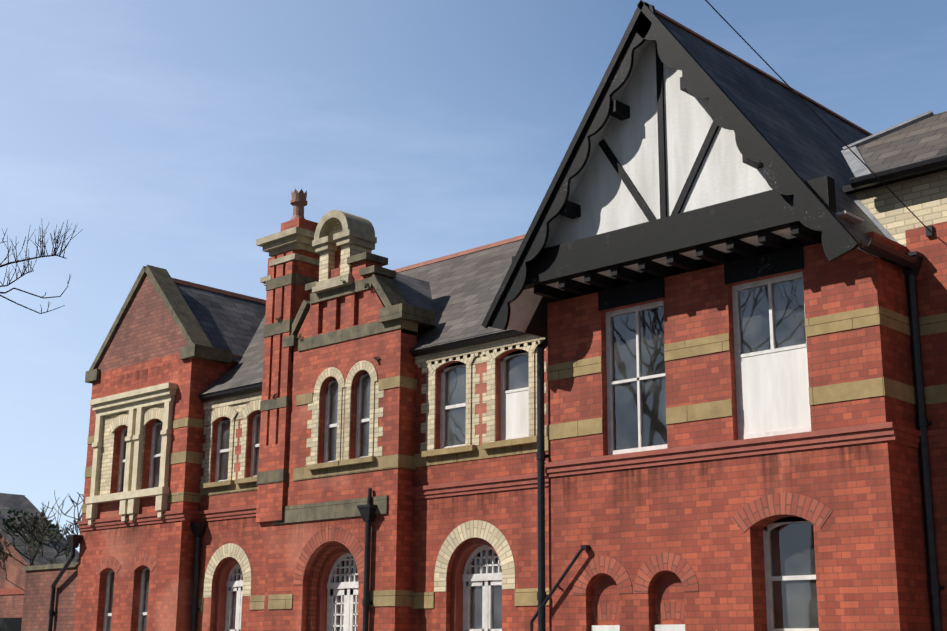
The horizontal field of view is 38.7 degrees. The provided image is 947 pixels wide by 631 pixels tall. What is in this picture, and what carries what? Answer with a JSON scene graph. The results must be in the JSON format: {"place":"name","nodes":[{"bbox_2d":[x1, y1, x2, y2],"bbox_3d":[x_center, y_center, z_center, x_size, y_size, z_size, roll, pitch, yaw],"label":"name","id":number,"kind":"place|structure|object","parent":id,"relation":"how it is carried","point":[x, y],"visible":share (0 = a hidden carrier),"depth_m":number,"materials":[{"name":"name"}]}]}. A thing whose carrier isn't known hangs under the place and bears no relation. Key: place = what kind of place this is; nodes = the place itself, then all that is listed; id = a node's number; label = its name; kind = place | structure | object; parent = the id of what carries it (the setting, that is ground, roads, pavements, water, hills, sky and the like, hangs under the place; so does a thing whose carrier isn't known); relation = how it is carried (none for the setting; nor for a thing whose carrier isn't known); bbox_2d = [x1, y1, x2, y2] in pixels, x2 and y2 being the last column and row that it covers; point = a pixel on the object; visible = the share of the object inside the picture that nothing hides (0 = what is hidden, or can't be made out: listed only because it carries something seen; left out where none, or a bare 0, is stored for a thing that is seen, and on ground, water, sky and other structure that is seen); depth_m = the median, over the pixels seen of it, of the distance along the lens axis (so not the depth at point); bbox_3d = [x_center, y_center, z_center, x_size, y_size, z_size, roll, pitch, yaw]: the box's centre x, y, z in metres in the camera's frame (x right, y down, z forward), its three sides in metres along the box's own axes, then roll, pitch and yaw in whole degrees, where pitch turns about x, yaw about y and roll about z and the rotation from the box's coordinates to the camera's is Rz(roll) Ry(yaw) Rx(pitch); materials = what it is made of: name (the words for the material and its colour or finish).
{"place":"outdoors","nodes":[
{"label":"outdoors","id":0,"kind":"place"},
{"bbox_2d":[0,221,82,313],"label":"tree limb","id":1,"kind":"object","parent":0,"point":[41,254],"visible":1,"depth_m":13.31,"materials":[{"name":"brown plant"}]},
{"bbox_2d":[73,265,250,630],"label":"wing walls","id":2,"kind":"structure","parent":0,"point":[157,342],"depth_m":24.93,"materials":[{"name":"red brick"}]},
{"bbox_2d":[48,535,82,630],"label":"drainpipe","id":3,"kind":"object","parent":2,"relation":"attached to","point":[74,541],"visible":0.94,"depth_m":26.00,"materials":[{"name":"black metal"}]},
{"bbox_2d":[103,420,162,630],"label":"wing windows","id":4,"kind":"structure","parent":2,"relation":"in","point":[153,483],"depth_m":25.06,"materials":[{"name":"glass"}]},
{"bbox_2d":[172,278,265,384],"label":"wing roof","id":5,"kind":"structure","parent":2,"relation":"on","point":[229,321],"depth_m":26.40,"materials":[{"name":"grey tile"}]},
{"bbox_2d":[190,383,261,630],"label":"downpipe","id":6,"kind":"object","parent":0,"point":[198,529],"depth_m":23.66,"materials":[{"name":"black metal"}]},
{"bbox_2d":[0,0,946,551],"label":"sky","id":7,"kind":"structure","parent":0,"point":[178,136],"materials":[{"name":"blue"}]},
{"bbox_2d":[81,375,873,612],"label":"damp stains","id":8,"kind":"object","parent":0,"point":[614,474],"visible":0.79,"depth_m":16.88,"materials":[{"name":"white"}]},
{"bbox_2d":[411,334,548,630],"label":"wall","id":9,"kind":"structure","parent":0,"point":[460,517],"depth_m":19.54,"materials":[{"name":"brick"}]},
{"bbox_2d":[440,350,528,630],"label":"windows","id":10,"kind":"structure","parent":9,"relation":"in","point":[482,591],"depth_m":19.56,"materials":[{"name":"white glass"}]},
{"bbox_2d":[530,231,931,630],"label":"bay walls","id":11,"kind":"structure","parent":0,"point":[685,552],"depth_m":15.70,"materials":[{"name":"red brick"}]},
{"bbox_2d":[482,0,863,329],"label":"gable","id":12,"kind":"structure","parent":11,"relation":"on","point":[688,167],"depth_m":16.77,"materials":[{"name":"black wood"}]},
{"bbox_2d":[507,6,907,337],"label":"bay roof","id":13,"kind":"structure","parent":11,"relation":"on","point":[802,138],"depth_m":17.56,"materials":[{"name":"grey tile"}]},
{"bbox_2d":[199,232,821,394],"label":"roof","id":14,"kind":"structure","parent":13,"relation":"attached to","point":[465,285],"depth_m":22.64,"materials":[{"name":"stone"}]},
{"bbox_2d":[606,271,818,630],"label":"bay windows","id":15,"kind":"structure","parent":11,"relation":"in","point":[771,372],"depth_m":15.88,"materials":[{"name":"white glass"}]},
{"bbox_2d":[860,238,944,630],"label":"drainpipe","id":16,"kind":"object","parent":11,"relation":"attached to","point":[911,262],"visible":0.94,"depth_m":14.90,"materials":[{"name":"black metal"}]},
{"bbox_2d":[843,167,946,630],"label":"building wall","id":17,"kind":"structure","parent":0,"point":[922,197],"depth_m":15.29,"materials":[{"name":"red brick"}]},
{"bbox_2d":[841,110,946,176],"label":"wing roof","id":18,"kind":"structure","parent":17,"relation":"on","point":[923,136],"depth_m":16.58,"materials":[{"name":"grey tile"}]},
{"bbox_2d":[705,0,933,236],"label":"overhead cable","id":19,"kind":"object","parent":18,"relation":"attached to","point":[929,230],"visible":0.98,"depth_m":14.38,"materials":[{"name":"rubber"}]},
{"bbox_2d":[849,154,946,188],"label":"wing gutter","id":20,"kind":"object","parent":17,"relation":"attached to","point":[906,170],"visible":1,"depth_m":15.52,"materials":[{"name":"black metal"}]},
{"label":"pavement","id":21,"kind":"structure","parent":0,"visible":0},
{"bbox_2d":[21,562,77,630],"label":"boundary wall","id":22,"kind":"structure","parent":21,"relation":"on","point":[39,580],"depth_m":26.49,"materials":[{"name":"red brick"}]},
{"bbox_2d":[196,391,265,630],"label":"wall","id":23,"kind":"structure","parent":21,"relation":"on","point":[231,541],"depth_m":23.41,"materials":[{"name":"red brick"}]},
{"bbox_2d":[215,412,260,630],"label":"windows","id":24,"kind":"structure","parent":23,"relation":"in","point":[234,586],"depth_m":23.48,"materials":[{"name":"grey glass"}]},
{"bbox_2d":[256,251,434,630],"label":"bay walls","id":25,"kind":"structure","parent":21,"relation":"on","point":[348,333],"depth_m":21.27,"materials":[{"name":"red brick"}]},
{"bbox_2d":[256,217,319,362],"bbox_3d":[-3.043,-0.358,23.084,1.130,2.540,0.990,-13,-19,42],"label":"chimney","id":26,"kind":"object","parent":25,"relation":"on","point":[296,235],"visible":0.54,"depth_m":22.91,"materials":[{"name":"red brick"}]},
{"bbox_2d":[290,188,306,219],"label":"chimney pots","id":27,"kind":"object","parent":26,"relation":"on","point":[298,202],"visible":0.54,"depth_m":23.39,"materials":[{"name":"ceramic"}]},
{"bbox_2d":[312,210,376,293],"bbox_3d":[-2.132,-1.038,22.234,0.930,1.315,0.600,-13,-19,42],"label":"bay aedicule","id":28,"kind":"object","parent":25,"relation":"on","point":[340,237],"visible":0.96,"depth_m":22.10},
{"bbox_2d":[324,371,370,630],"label":"bay windows","id":29,"kind":"structure","parent":25,"relation":"in","point":[342,599],"depth_m":21.19,"materials":[{"name":"grey glass"}]},
{"bbox_2d":[357,488,376,630],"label":"drainpipe","id":30,"kind":"object","parent":25,"relation":"attached to","point":[367,512],"visible":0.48,"depth_m":20.15,"materials":[{"name":"black metal"}]},
{"bbox_2d":[394,273,436,325],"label":"bay roof","id":31,"kind":"structure","parent":25,"relation":"on","point":[416,292],"depth_m":22.57,"materials":[{"name":"grey tile"}]},
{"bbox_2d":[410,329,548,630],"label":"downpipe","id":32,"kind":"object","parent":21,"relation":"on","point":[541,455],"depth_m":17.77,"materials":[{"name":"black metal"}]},
{"label":"verge","id":33,"kind":"structure","parent":0,"visible":0},
{"bbox_2d":[0,508,62,557],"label":"evergreen","id":34,"kind":"object","parent":33,"relation":"on","point":[10,511],"visible":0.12,"depth_m":46.37,"materials":[{"name":"green plant"}]},
{"bbox_2d":[0,493,78,630],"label":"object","id":35,"kind":"structure","parent":33,"relation":"on","point":[11,602],"depth_m":44.95,"materials":[{"name":"red brick"}]},
{"bbox_2d":[0,490,80,561],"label":"tree","id":36,"kind":"object","parent":33,"relation":"on","point":[57,523],"visible":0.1,"depth_m":44.68,"materials":[{"name":"brown plant"}]},
{"bbox_2d":[0,502,81,590],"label":"tree","id":37,"kind":"object","parent":33,"relation":"on","point":[43,525],"visible":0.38,"depth_m":39.15,"materials":[{"name":"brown plant"}]},
{"bbox_2d":[59,492,83,561],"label":"tree","id":38,"kind":"object","parent":33,"relation":"on","point":[79,516],"visible":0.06,"depth_m":41.80,"materials":[{"name":"brown plant"}]}
]}

